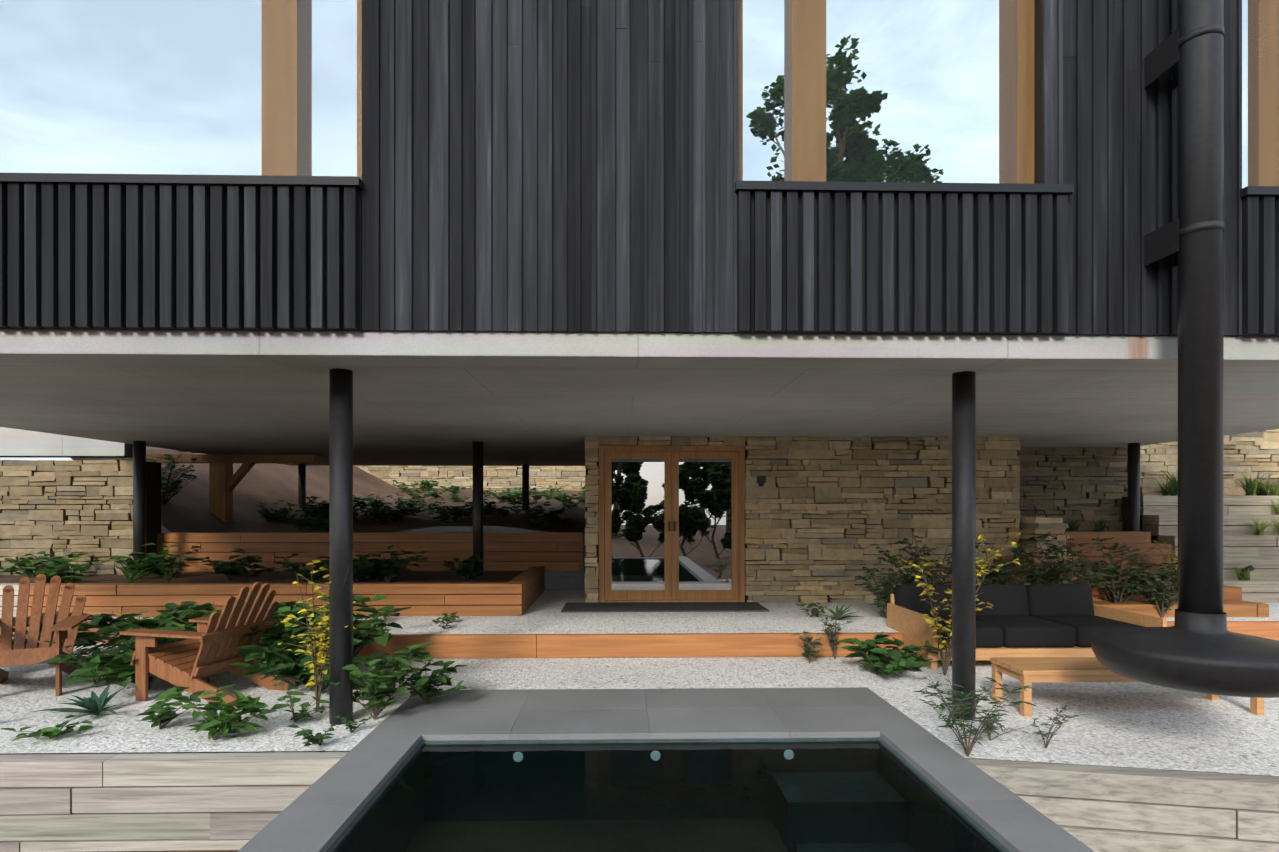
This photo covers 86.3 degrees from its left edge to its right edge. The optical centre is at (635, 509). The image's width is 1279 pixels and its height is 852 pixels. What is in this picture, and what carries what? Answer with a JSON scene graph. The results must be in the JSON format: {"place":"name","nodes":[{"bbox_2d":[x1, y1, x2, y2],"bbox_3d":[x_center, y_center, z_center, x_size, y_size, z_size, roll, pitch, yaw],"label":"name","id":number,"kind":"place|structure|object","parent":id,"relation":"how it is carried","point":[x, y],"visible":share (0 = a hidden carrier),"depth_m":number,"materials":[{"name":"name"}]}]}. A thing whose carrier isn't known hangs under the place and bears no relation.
{"place":"outdoors","nodes":[
{"label":"outdoors","id":0,"kind":"place"},
{"bbox_2d":[71,446,1076,533],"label":"hillside","id":1,"kind":"structure","parent":0,"point":[186,510],"depth_m":13.57,"materials":[{"name":"soil"}]},
{"bbox_2d":[0,0,1247,460],"label":"sky","id":2,"kind":"structure","parent":0,"point":[329,132],"materials":[{"name":"blue"}]},
{"bbox_2d":[0,642,1278,775],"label":"gravel terrace","id":3,"kind":"structure","parent":0,"point":[1134,724],"depth_m":5.17,"materials":[{"name":"white gravel"}]},
{"bbox_2d":[0,574,91,695],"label":"adirondack chair","id":4,"kind":"object","parent":3,"relation":"on","point":[65,627],"visible":0.96,"depth_m":5.99,"materials":[{"name":"brown wood"}]},
{"bbox_2d":[120,582,290,707],"bbox_3d":[-3.460,1.084,5.606,1.019,0.996,0.770,0,0,14],"label":"adirondack chair","id":5,"kind":"object","parent":3,"relation":"on","point":[199,657],"visible":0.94,"depth_m":5.43,"materials":[{"name":"brown wood"}]},
{"bbox_2d":[133,368,1139,724],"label":"steel columns","id":6,"kind":"structure","parent":3,"relation":"on","point":[963,524],"depth_m":4.92,"materials":[{"name":"black metal"}]},
{"bbox_2d":[0,353,1278,465],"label":"ceiling","id":7,"kind":"structure","parent":6,"relation":"on","point":[449,410],"depth_m":6.25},
{"bbox_2d":[0,329,1278,358],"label":"concrete slab","id":8,"kind":"structure","parent":6,"relation":"on","point":[550,343],"depth_m":4.44,"materials":[{"name":"grey concrete"}]},
{"bbox_2d":[146,454,320,521],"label":"timber beam","id":9,"kind":"structure","parent":8,"relation":"attached to","point":[224,481],"depth_m":12.18,"materials":[{"name":"brown wood"}]},
{"bbox_2d":[565,0,1042,331],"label":"window frame","id":10,"kind":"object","parent":8,"relation":"on","point":[1038,93],"visible":0.13,"depth_m":4.55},
{"bbox_2d":[0,183,1278,335],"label":"parapet cladding boards","id":11,"kind":"object","parent":10,"relation":"attached to","point":[162,257],"visible":0.96,"depth_m":4.38,"materials":[{"name":"black wood"}]},
{"bbox_2d":[0,173,1278,198],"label":"sill flashing","id":12,"kind":"object","parent":10,"relation":"attached to","point":[752,187],"visible":0.4,"depth_m":4.37,"materials":[{"name":"grey metal"}]},
{"bbox_2d":[262,0,1278,185],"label":"timber window posts","id":13,"kind":"object","parent":10,"relation":"attached to","point":[1022,163],"depth_m":4.56,"materials":[{"name":"brown wood"}]},
{"bbox_2d":[0,0,1278,185],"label":"window glass panes","id":14,"kind":"object","parent":13,"relation":"in","point":[737,92],"depth_m":4.55,"materials":[{"name":"clear glass"}]},
{"bbox_2d":[362,0,1241,335],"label":"facade cladding boards","id":15,"kind":"object","parent":10,"relation":"attached to","point":[548,164],"visible":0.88,"depth_m":4.42,"materials":[{"name":"black wood"}]},
{"bbox_2d":[1090,0,1278,697],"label":"suspended fireplace","id":16,"kind":"object","parent":10,"relation":"hanging from","point":[1198,647],"visible":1,"depth_m":4.08,"materials":[{"name":"black metal"}]},
{"bbox_2d":[0,531,1278,658],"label":"timber sleepers","id":17,"kind":"object","parent":3,"relation":"on","point":[534,556],"visible":0.42,"depth_m":8.19,"materials":[{"name":"brown wood"}]},
{"bbox_2d":[1019,517,1078,568],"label":"stacked flat stones","id":18,"kind":"object","parent":17,"relation":"on","point":[1039,526],"visible":0.56,"depth_m":9.16,"materials":[{"name":"beige stone"}]},
{"bbox_2d":[1095,528,1254,571],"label":"garden spot lights","id":19,"kind":"object","parent":17,"relation":"on","point":[1250,567],"visible":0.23,"depth_m":9.47,"materials":[{"name":"black metal"}]},
{"bbox_2d":[887,594,1166,668],"bbox_3d":[3.865,1.225,6.922,2.200,0.600,1.120,0,0,-1],"label":"outdoor sofa frame","id":20,"kind":"object","parent":3,"relation":"on","point":[913,627],"visible":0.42,"depth_m":6.56,"materials":[{"name":"brown wood"}]},
{"bbox_2d":[894,584,1143,647],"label":"outdoor sofa cushions","id":21,"kind":"object","parent":20,"relation":"on","point":[1038,615],"visible":0.58,"depth_m":7.23,"materials":[{"name":"black fabric"}]},
{"bbox_2d":[990,657,1263,716],"bbox_3d":[3.752,1.355,5.249,1.820,0.340,0.444,0,0,-1],"label":"coffee table","id":22,"kind":"object","parent":3,"relation":"on","point":[1025,671],"visible":0.38,"depth_m":5.07,"materials":[{"name":"brown wood"}]},
{"bbox_2d":[0,525,1278,851],"bbox_3d":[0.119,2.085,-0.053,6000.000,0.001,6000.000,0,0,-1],"label":"ground sheet","id":23,"kind":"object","parent":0,"point":[554,579],"depth_m":4.38,"materials":[{"name":"gravel"}]},
{"bbox_2d":[0,752,1278,851],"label":"wooden deck","id":24,"kind":"structure","parent":23,"relation":"on","point":[135,802],"depth_m":4.15,"materials":[{"name":"grey wood"}]},
{"bbox_2d":[326,737,1009,851],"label":"pool shell","id":25,"kind":"object","parent":23,"relation":"in","point":[353,827],"visible":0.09,"depth_m":4.56},
{"bbox_2d":[513,749,793,761],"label":"pool lights","id":26,"kind":"object","parent":25,"relation":"attached to","point":[654,757],"depth_m":4.57},
{"bbox_2d":[237,687,1094,851],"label":"pool coping","id":27,"kind":"object","parent":25,"relation":"on","point":[321,813],"visible":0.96,"depth_m":4.66,"materials":[{"name":"grey concrete"}]},
{"bbox_2d":[746,35,943,182],"bbox_3d":[0.872,-9.812,-3.753,39.170,23.286,79.720,0,0,-1],"label":"tree foliage","id":28,"kind":"object","parent":23,"relation":"on","point":[853,162],"depth_m":31.50,"materials":[{"name":"green plant"}]},
{"bbox_2d":[767,51,922,181],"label":"tree trunks and limbs","id":29,"kind":"object","parent":23,"relation":"on","point":[841,147],"depth_m":31.16,"materials":[{"name":"brown plant"}]},
{"bbox_2d":[0,589,1278,633],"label":"gravel terrace","id":30,"kind":"structure","parent":0,"point":[542,614],"depth_m":7.80,"materials":[{"name":"white gravel"}]},
{"bbox_2d":[0,583,34,616],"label":"pale planter timber","id":31,"kind":"object","parent":30,"relation":"on","point":[14,585],"visible":0.14,"depth_m":8.09,"materials":[{"name":"beige wood"}]},
{"bbox_2d":[0,571,523,582],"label":"planter soil","id":32,"kind":"structure","parent":30,"relation":"on","point":[405,576],"depth_m":9.59,"materials":[{"name":"brown soil"}]},
{"bbox_2d":[0,429,1278,602],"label":"stone walls","id":33,"kind":"structure","parent":30,"relation":"on","point":[853,468],"depth_m":9.40,"materials":[{"name":"beige stone"}]},
{"bbox_2d":[0,437,1278,601],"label":"stone wall backing","id":34,"kind":"object","parent":33,"relation":"attached to","point":[153,499],"visible":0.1,"depth_m":10.18,"materials":[{"name":"black"}]},
{"bbox_2d":[0,427,132,457],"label":"concrete upstand","id":35,"kind":"object","parent":34,"relation":"on","point":[17,443],"visible":0.2,"depth_m":10.30,"materials":[{"name":"white concrete"}]},
{"bbox_2d":[599,445,744,601],"bbox_3d":[0.503,0.205,9.438,2.010,2.160,0.120,0,0,-1],"label":"double door","id":36,"kind":"structure","parent":34,"relation":"attached to","point":[671,456],"depth_m":9.40,"materials":[{"name":"brown wood"}]},
{"bbox_2d":[612,459,731,589],"bbox_3d":[0.503,0.212,9.433,1.662,1.816,0.010,0,0,-1],"label":"door glass","id":37,"kind":"object","parent":36,"relation":"in","point":[638,524],"visible":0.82,"depth_m":9.43,"materials":[{"name":"clear glass"}]},
{"bbox_2d":[757,476,765,485],"bbox_3d":[1.721,-0.385,9.310,0.100,0.140,0.110,0,0,-1],"label":"wall sconce","id":38,"kind":"object","parent":33,"relation":"attached to","point":[761,480],"depth_m":9.26,"materials":[{"name":"black metal"}]},
{"bbox_2d":[561,602,768,612],"bbox_3d":[0.370,1.276,8.895,2.600,0.018,0.780,0,0,-1],"label":"door mat","id":39,"kind":"object","parent":30,"relation":"on","point":[576,607],"depth_m":8.79,"materials":[{"name":"fabric"}]},
{"bbox_2d":[1140,496,1278,602],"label":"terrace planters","id":40,"kind":"object","parent":30,"relation":"on","point":[1244,546],"visible":0.5,"depth_m":10.12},
{"bbox_2d":[1120,497,1275,542],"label":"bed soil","id":41,"kind":"structure","parent":40,"relation":"in","point":[1124,510],"depth_m":10.87,"materials":[{"name":"brown soil"}]},
{"bbox_2d":[340,741,996,851],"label":"pool water","id":42,"kind":"structure","parent":0,"point":[558,753],"depth_m":3.75,"materials":[{"name":"black liquid"}]}
]}

